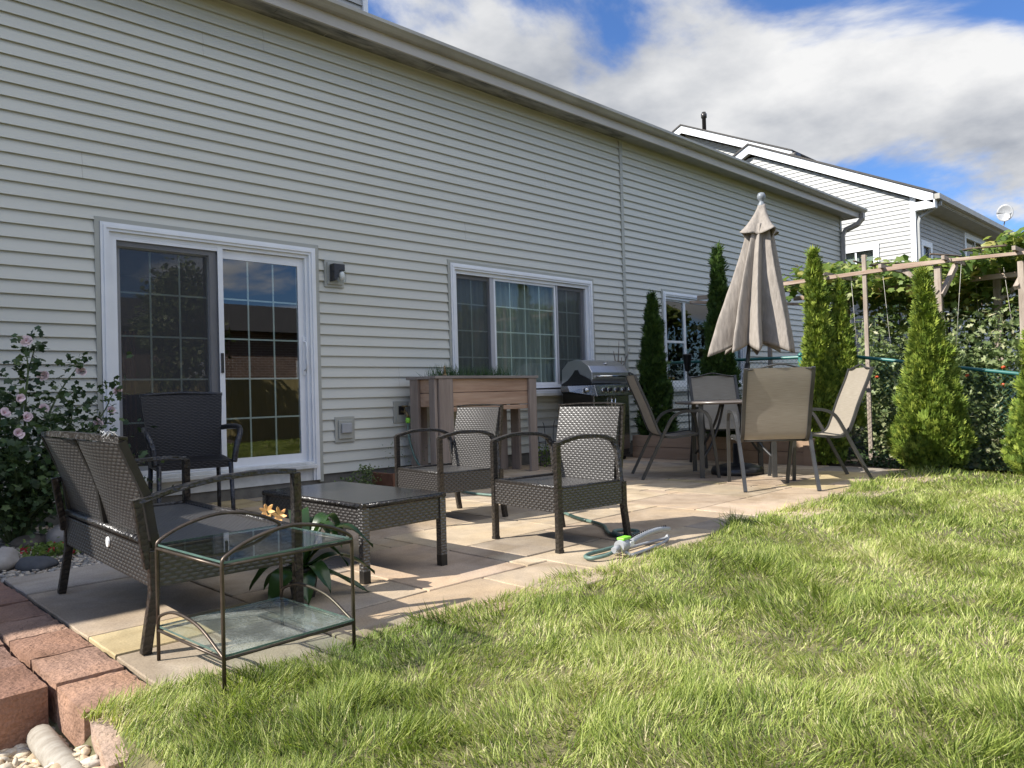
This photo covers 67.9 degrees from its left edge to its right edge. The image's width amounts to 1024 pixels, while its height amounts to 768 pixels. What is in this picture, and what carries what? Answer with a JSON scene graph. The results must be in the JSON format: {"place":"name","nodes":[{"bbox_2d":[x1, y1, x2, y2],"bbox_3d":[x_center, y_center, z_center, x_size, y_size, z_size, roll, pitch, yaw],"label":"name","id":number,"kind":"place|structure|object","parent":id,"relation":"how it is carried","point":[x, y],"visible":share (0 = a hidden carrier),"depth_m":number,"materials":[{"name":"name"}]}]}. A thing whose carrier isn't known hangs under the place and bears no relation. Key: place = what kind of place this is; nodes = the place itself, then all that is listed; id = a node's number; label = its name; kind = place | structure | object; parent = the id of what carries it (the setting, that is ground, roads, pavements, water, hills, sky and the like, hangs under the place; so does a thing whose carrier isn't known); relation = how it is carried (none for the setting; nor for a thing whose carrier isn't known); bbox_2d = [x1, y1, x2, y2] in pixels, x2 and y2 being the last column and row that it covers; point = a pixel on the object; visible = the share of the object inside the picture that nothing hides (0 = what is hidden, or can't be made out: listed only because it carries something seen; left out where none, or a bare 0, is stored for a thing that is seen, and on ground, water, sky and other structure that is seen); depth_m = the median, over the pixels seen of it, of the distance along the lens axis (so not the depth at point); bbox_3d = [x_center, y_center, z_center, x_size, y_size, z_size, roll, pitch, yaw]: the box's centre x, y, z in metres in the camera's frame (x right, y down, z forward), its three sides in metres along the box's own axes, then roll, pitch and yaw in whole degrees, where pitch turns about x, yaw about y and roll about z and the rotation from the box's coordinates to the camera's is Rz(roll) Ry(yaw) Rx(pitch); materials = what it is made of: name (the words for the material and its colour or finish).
{"place":"outdoors","nodes":[
{"label":"outdoors","id":0,"kind":"place"},
{"bbox_2d":[0,525,101,583],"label":"river gravel","id":1,"kind":"structure","parent":0,"point":[79,560],"depth_m":4.09,"materials":[{"name":"grey gravel"}]},
{"bbox_2d":[0,546,19,572],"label":"rock","id":2,"kind":"object","parent":1,"relation":"on","point":[9,558],"visible":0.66,"depth_m":4.03,"materials":[{"name":"white stone"}]},
{"bbox_2d":[10,533,45,547],"bbox_3d":[-2.973,0.985,4.728,0.221,0.114,0.216,-2,-1,26],"label":"rock","id":3,"kind":"object","parent":1,"relation":"on","point":[19,540],"visible":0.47,"depth_m":4.65,"materials":[{"name":"grey stone"}]},
{"bbox_2d":[15,556,58,571],"bbox_3d":[-2.528,0.966,4.038,0.225,0.101,0.144,-2,-1,13],"label":"rock","id":4,"kind":"object","parent":1,"relation":"on","point":[30,563],"visible":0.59,"depth_m":3.99,"materials":[{"name":"grey stone"}]},
{"bbox_2d":[5,537,80,557],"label":"bedding plant","id":5,"kind":"object","parent":1,"relation":"on","point":[50,548],"visible":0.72,"depth_m":4.31,"materials":[{"name":"green plant"}]},
{"bbox_2d":[45,524,63,542],"bbox_3d":[-2.742,0.949,4.693,0.143,0.188,0.224,-2,-1,43],"label":"rock","id":6,"kind":"object","parent":1,"relation":"on","point":[53,533],"visible":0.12,"depth_m":4.62,"materials":[{"name":"grey stone"}]},
{"bbox_2d":[0,325,173,543],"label":"hibiscus shrub","id":7,"kind":"object","parent":1,"relation":"on","point":[24,495],"visible":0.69,"depth_m":4.77,"materials":[{"name":"green plant"}]},
{"bbox_2d":[4,456,936,689],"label":"patio","id":8,"kind":"structure","parent":0,"point":[101,606],"depth_m":3.69,"materials":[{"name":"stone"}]},
{"bbox_2d":[40,430,304,654],"bbox_3d":[-1.473,0.550,3.175,0.674,0.759,1.222,-1,-1,-42],"label":"wicker loveseat","id":9,"kind":"object","parent":8,"relation":"on","point":[116,518],"visible":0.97,"depth_m":2.90,"materials":[{"name":"brown wicker"}]},
{"bbox_2d":[139,391,242,509],"bbox_3d":[-2.355,0.519,5.551,0.656,0.940,0.615,-1,-1,-32],"label":"wicker chair","id":10,"kind":"object","parent":8,"relation":"on","point":[188,425],"visible":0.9,"depth_m":5.70,"materials":[{"name":"black wicker"}]},
{"bbox_2d":[155,511,355,692],"bbox_3d":[-0.850,0.671,2.523,0.467,0.459,0.464,-2,-1,43],"label":"side table","id":11,"kind":"object","parent":8,"relation":"on","point":[279,534],"visible":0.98,"depth_m":2.50,"materials":[{"name":"brown metal"}]},
{"bbox_2d":[249,504,374,606],"bbox_3d":[-0.886,0.713,3.306,0.529,0.401,0.394,-1,-1,-44],"label":"potted plant","id":12,"kind":"object","parent":8,"relation":"on","point":[314,569],"visible":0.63,"depth_m":3.27,"materials":[{"name":"green plant"}]},
{"bbox_2d":[262,481,447,584],"bbox_3d":[-0.836,0.740,3.957,0.942,0.364,0.502,-2,-1,44],"label":"coffee table","id":13,"kind":"object","parent":8,"relation":"on","point":[365,509],"visible":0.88,"depth_m":3.72,"materials":[{"name":"brown wicker"}]},
{"bbox_2d":[334,439,426,484],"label":"weeds","id":14,"kind":"object","parent":8,"relation":"on","point":[365,481],"visible":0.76,"depth_m":7.27,"materials":[{"name":"green plant"}]},
{"bbox_2d":[372,472,394,486],"bbox_3d":[-1.070,0.918,7.551,0.520,0.125,0.355,-1,-1,-44],"label":"brick","id":15,"kind":"object","parent":8,"relation":"on","point":[388,479],"visible":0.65,"depth_m":7.34,"materials":[{"name":"red brick"}]},
{"bbox_2d":[394,404,507,516],"bbox_3d":[-0.426,0.540,5.345,0.576,0.785,0.602,-1,-1,-38],"label":"wicker armchair","id":16,"kind":"object","parent":8,"relation":"on","point":[474,433],"visible":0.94,"depth_m":5.33,"materials":[{"name":"wicker"}]},
{"bbox_2d":[406,362,538,470],"bbox_3d":[-0.379,0.364,8.089,1.460,1.209,0.500,-1,-1,-44],"label":"raised planter","id":17,"kind":"object","parent":8,"relation":"on","point":[444,392],"visible":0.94,"depth_m":7.84,"materials":[{"name":"brown wood"}]},
{"bbox_2d":[407,423,639,559],"bbox_3d":[-0.076,0.633,5.845,0.572,0.582,4.220,-1,-1,-20],"label":"garden hose","id":18,"kind":"object","parent":8,"relation":"on","point":[613,533],"visible":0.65,"depth_m":4.46,"materials":[{"name":"rubber"}]},
{"bbox_2d":[490,402,631,553],"bbox_3d":[0.283,0.506,4.416,0.576,0.785,0.602,-1,-1,-38],"label":"wicker armchair","id":19,"kind":"object","parent":8,"relation":"on","point":[586,452],"visible":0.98,"depth_m":4.37,"materials":[{"name":"wicker"}]},
{"bbox_2d":[536,360,643,458],"bbox_3d":[1.058,0.325,9.394,1.610,1.245,0.584,-1,-1,-44],"label":"gas grill","id":20,"kind":"object","parent":8,"relation":"on","point":[593,381],"visible":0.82,"depth_m":9.23,"materials":[{"name":"metal"}]},
{"bbox_2d":[611,525,670,556],"bbox_3d":[0.697,0.828,4.053,0.118,0.096,0.584,-2,-1,40],"label":"lawn sprinkler","id":21,"kind":"object","parent":8,"relation":"on","point":[624,543],"visible":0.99,"depth_m":3.99,"materials":[{"name":"grey plastic"}]},
{"bbox_2d":[625,372,720,479],"bbox_3d":[1.566,0.390,7.526,0.802,1.043,0.612,-2,-1,0],"label":"sling chair","id":22,"kind":"object","parent":8,"relation":"on","point":[643,405],"visible":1,"depth_m":7.41,"materials":[{"name":"beige fabric"}]},
{"bbox_2d":[688,373,758,468],"bbox_3d":[2.349,0.383,8.505,0.613,1.043,0.802,-2,-1,1],"label":"sling chair","id":23,"kind":"object","parent":8,"relation":"on","point":[722,387],"visible":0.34,"depth_m":8.80,"materials":[{"name":"beige fabric"}]},
{"bbox_2d":[675,399,777,477],"bbox_3d":[2.174,0.524,7.526,1.090,0.730,1.090,-2,-1,7],"label":"patio table","id":24,"kind":"object","parent":8,"relation":"on","point":[760,448],"visible":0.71,"depth_m":7.25,"materials":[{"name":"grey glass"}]},
{"bbox_2d":[632,434,830,465],"bbox_3d":[2.591,0.759,9.127,0.665,0.285,2.345,-1,-1,-44],"label":"raised bed","id":25,"kind":"object","parent":8,"relation":"on","point":[677,448],"visible":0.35,"depth_m":8.86,"materials":[{"name":"brown wood"}]},
{"bbox_2d":[634,289,680,434],"bbox_3d":[1.824,-0.247,9.849,0.590,2.015,0.600,-1,-1,-44],"label":"arborvitae","id":26,"kind":"object","parent":25,"relation":"on","point":[652,367],"visible":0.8,"depth_m":9.75,"materials":[{"name":"green plant"}]},
{"bbox_2d":[682,354,691,429],"bbox_3d":[2.261,0.142,9.758,0.124,1.055,0.124,-1,-1,-44],"label":"garden torch","id":27,"kind":"object","parent":25,"relation":"on","point":[687,360],"visible":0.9,"depth_m":9.74,"materials":[{"name":"black plastic"}]},
{"bbox_2d":[699,240,742,436],"bbox_3d":[2.517,-0.521,9.180,0.561,2.488,0.618,-1,-1,-44],"label":"arborvitae","id":28,"kind":"object","parent":25,"relation":"on","point":[719,363],"visible":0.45,"depth_m":9.13,"materials":[{"name":"green plant"}]},
{"bbox_2d":[707,192,794,475],"bbox_3d":[2.385,-0.512,7.538,0.826,2.790,0.810,-1,-1,-44],"label":"patio umbrella","id":29,"kind":"object","parent":8,"relation":"on","point":[754,315],"visible":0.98,"depth_m":7.42,"materials":[{"name":"beige fabric"}]},
{"bbox_2d":[726,363,821,491],"bbox_3d":[2.202,0.357,6.492,0.613,1.043,0.802,-2,-1,5],"label":"sling chair","id":30,"kind":"object","parent":8,"relation":"on","point":[777,404],"visible":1,"depth_m":6.24,"materials":[{"name":"beige fabric"}]},
{"bbox_2d":[768,364,873,482],"bbox_3d":[2.812,0.347,6.963,0.802,1.043,0.613,-2,-1,4],"label":"sling chair","id":31,"kind":"object","parent":8,"relation":"on","point":[849,398],"visible":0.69,"depth_m":6.88,"materials":[{"name":"beige fabric"}]},
{"bbox_2d":[48,411,1023,767],"bbox_3d":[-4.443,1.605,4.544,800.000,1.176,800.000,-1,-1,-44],"label":"ground","id":32,"kind":"structure","parent":0,"point":[152,763],"depth_m":2.31,"materials":[{"name":"green plant"}]},
{"bbox_2d":[0,726,104,767],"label":"tan pebbles","id":33,"kind":"object","parent":32,"relation":"on","point":[19,756],"visible":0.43,"depth_m":2.10,"materials":[{"name":"white stone"}]},
{"bbox_2d":[26,724,84,767],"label":"drain pipe","id":34,"kind":"object","parent":33,"relation":"on","point":[46,744],"visible":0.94,"depth_m":2.08,"materials":[{"name":"white plastic"}]},
{"bbox_2d":[0,581,150,767],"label":"retaining wall","id":35,"kind":"structure","parent":32,"relation":"on","point":[57,672],"depth_m":2.33,"materials":[{"name":"concrete"}]},
{"bbox_2d":[0,0,867,529],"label":"townhouse","id":36,"kind":"structure","parent":32,"relation":"on","point":[194,194],"depth_m":7.62,"materials":[{"name":"grey plastic"}]},
{"bbox_2d":[99,221,320,495],"bbox_3d":[-2.593,-0.177,6.607,1.853,2.171,0.395,-1,-1,-44],"label":"patio door","id":37,"kind":"structure","parent":36,"relation":"in","point":[116,343],"depth_m":6.53,"materials":[{"name":"white plastic"}]},
{"bbox_2d":[324,259,345,287],"bbox_3d":[-1.668,-1.058,7.262,0.210,0.260,0.129,-1,-1,-44],"label":"wall lamp","id":38,"kind":"object","parent":36,"relation":"attached to","point":[334,275],"visible":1,"depth_m":7.24,"materials":[{"name":"black plastic"}]},
{"bbox_2d":[334,416,354,442],"bbox_3d":[-1.600,0.437,7.328,0.220,0.250,0.050,-1,-1,-44],"label":"outlet box","id":39,"kind":"object","parent":36,"relation":"attached to","point":[344,428],"visible":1,"depth_m":7.31,"materials":[{"name":"grey plastic"}]},
{"bbox_2d":[393,401,409,422],"bbox_3d":[-1.093,0.287,7.766,0.190,0.225,0.144,-1,-1,-44],"label":"hose faucet","id":40,"kind":"object","parent":36,"relation":"attached to","point":[400,411],"visible":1,"depth_m":7.78,"materials":[{"name":"black plastic"}]},
{"bbox_2d":[450,262,594,395],"bbox_3d":[0.150,-0.595,9.224,2.485,1.490,0.230,-1,-1,-44],"label":"window","id":41,"kind":"structure","parent":36,"relation":"in","point":[528,323],"depth_m":9.26,"materials":[{"name":"white plastic"}]},
{"bbox_2d":[663,291,746,391],"bbox_3d":[3.069,-0.635,12.057,2.510,1.480,0.180,-1,-1,-44],"label":"window","id":42,"kind":"structure","parent":36,"relation":"in","point":[681,298],"depth_m":11.62,"materials":[{"name":"white plastic"}]},
{"bbox_2d":[628,435,1013,472],"bbox_3d":[6.383,1.113,8.872,5.480,0.730,8.980,-1,-1,-44],"label":"planting bed","id":43,"kind":"object","parent":32,"relation":"on","point":[852,458],"visible":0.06,"depth_m":8.43,"materials":[{"name":"brown soil"}]},
{"bbox_2d":[797,245,867,464],"bbox_3d":[3.409,-0.320,8.287,0.812,2.412,0.582,-2,-1,11],"label":"arborvitae","id":44,"kind":"object","parent":43,"relation":"on","point":[828,347],"visible":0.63,"depth_m":8.19,"materials":[{"name":"green plant"}]},
{"bbox_2d":[690,246,1023,466],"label":"garden pergola","id":45,"kind":"object","parent":43,"relation":"on","point":[941,290],"visible":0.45,"depth_m":8.83,"materials":[{"name":"beige wood"}]},
{"bbox_2d":[847,394,873,453],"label":"tomato plant","id":46,"kind":"object","parent":43,"relation":"on","point":[857,438],"visible":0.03,"depth_m":9.35,"materials":[{"name":"green plant"}]},
{"bbox_2d":[851,313,907,458],"bbox_3d":[4.576,0.086,9.301,1.029,2.093,1.076,-2,-1,16],"label":"tomato plant","id":47,"kind":"object","parent":43,"relation":"on","point":[885,366],"visible":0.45,"depth_m":9.20,"materials":[{"name":"green plant"}]},
{"bbox_2d":[853,347,905,447],"bbox_3d":[4.929,0.272,10.148,1.260,1.683,1.290,-1,-1,-25],"label":"tomato plant","id":48,"kind":"object","parent":43,"relation":"on","point":[857,434],"visible":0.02,"depth_m":10.17,"materials":[{"name":"green plant"}]},
{"bbox_2d":[782,227,1023,403],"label":"grape vine","id":49,"kind":"object","parent":43,"relation":"on","point":[953,298],"visible":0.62,"depth_m":9.62,"materials":[{"name":"green plant"}]},
{"bbox_2d":[882,314,968,466],"bbox_3d":[4.798,0.209,8.827,1.043,2.120,0.931,-1,-1,-44],"label":"tomato plant","id":50,"kind":"object","parent":43,"relation":"on","point":[901,340],"visible":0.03,"depth_m":8.90,"materials":[{"name":"green plant"}]},
{"bbox_2d":[884,265,980,469],"bbox_3d":[4.154,-0.161,7.547,0.824,2.058,0.817,-1,-1,-44],"label":"arborvitae","id":51,"kind":"object","parent":43,"relation":"on","point":[930,424],"visible":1,"depth_m":7.40,"materials":[{"name":"green plant"}]},
{"bbox_2d":[872,292,1019,411],"bbox_3d":[8.563,-0.205,10.673,1.478,2.754,6.654,-1,-1,-44],"label":"bean thicket","id":52,"kind":"object","parent":43,"relation":"on","point":[969,331],"visible":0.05,"depth_m":11.91,"materials":[{"name":"green plant"}]},
{"bbox_2d":[895,330,1016,460],"bbox_3d":[5.501,0.245,9.420,1.390,1.788,1.278,-1,-1,-44],"label":"tomato plant","id":53,"kind":"object","parent":43,"relation":"on","point":[980,355],"visible":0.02,"depth_m":9.16,"materials":[{"name":"green plant"}]},
{"bbox_2d":[943,289,1021,470],"bbox_3d":[5.172,0.100,8.473,1.128,2.314,0.949,-2,-1,4],"label":"tomato plant","id":54,"kind":"object","parent":43,"relation":"on","point":[961,359],"visible":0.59,"depth_m":8.35,"materials":[{"name":"green plant"}]},
{"bbox_2d":[974,310,1020,470],"bbox_3d":[5.655,0.248,7.997,1.012,2.188,1.279,-1,-1,-44],"label":"tomato plant","id":55,"kind":"object","parent":43,"relation":"on","point":[1016,361],"visible":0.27,"depth_m":8.15,"materials":[{"name":"green plant"}]},
{"bbox_2d":[999,328,1023,474],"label":"arborvitae","id":56,"kind":"object","parent":43,"relation":"on","point":[1012,454],"visible":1,"depth_m":6.85,"materials":[{"name":"green plant"}]},
{"bbox_2d":[661,353,1018,470],"bbox_3d":[4.756,0.602,7.581,0.064,2.115,8.393,-1,-1,-44],"label":"chain link fence","id":57,"kind":"object","parent":32,"relation":"on","point":[973,369],"visible":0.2,"depth_m":8.27,"materials":[{"name":"grey metal"}]},
{"bbox_2d":[672,112,1019,410],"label":"townhouse","id":58,"kind":"structure","parent":32,"relation":"on","point":[914,223],"depth_m":18.39,"materials":[{"name":"grey plastic"}]},
{"bbox_2d":[846,243,879,266],"bbox_3d":[8.185,-2.790,18.517,0.155,1.020,1.500,-1,-1,-44],"label":"window","id":59,"kind":"structure","parent":58,"relation":"in","point":[875,247],"depth_m":18.26,"materials":[{"name":"white plastic"}]},
{"bbox_2d":[921,239,932,265],"bbox_3d":[9.736,-2.893,17.875,0.780,0.920,0.055,-1,-1,-44],"label":"window","id":60,"kind":"structure","parent":58,"relation":"in","point":[924,243],"depth_m":17.88,"materials":[{"name":"white plastic"}]},
{"bbox_2d":[963,232,985,255],"bbox_3d":[12.613,-3.386,20.791,2.080,1.230,0.155,-1,-1,-44],"label":"window","id":61,"kind":"structure","parent":58,"relation":"in","point":[967,236],"depth_m":20.64,"materials":[{"name":"white plastic"}]},
{"bbox_2d":[996,204,1013,225],"bbox_3d":[13.785,-4.647,21.182,0.264,0.750,0.551,-2,-1,-6],"label":"satellite dish","id":62,"kind":"object","parent":58,"relation":"attached to","point":[1004,212],"visible":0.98,"depth_m":21.29,"materials":[{"name":"grey plastic"}]},
{"bbox_2d":[846,447,1012,470],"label":"fence weeds","id":63,"kind":"object","parent":32,"relation":"on","point":[893,462],"visible":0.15,"depth_m":8.31,"materials":[{"name":"green plant"}]},
{"bbox_2d":[537,421,555,466],"bbox_3d":[0.458,0.696,8.892,0.398,0.523,0.405,-1,-1,-11],"label":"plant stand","id":64,"kind":"object","parent":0,"point":[544,452],"visible":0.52,"depth_m":8.84,"materials":[{"name":"black metal"}]},
{"bbox_2d":[613,342,629,364],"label":"dead branches","id":65,"kind":"object","parent":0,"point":[621,357],"visible":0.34,"depth_m":10.06,"materials":[{"name":"brown wood"}]},
{"bbox_2d":[368,0,1023,232],"label":"sky","id":66,"kind":"structure","parent":0,"point":[928,94],"materials":[{"name":"blue"}]}
]}

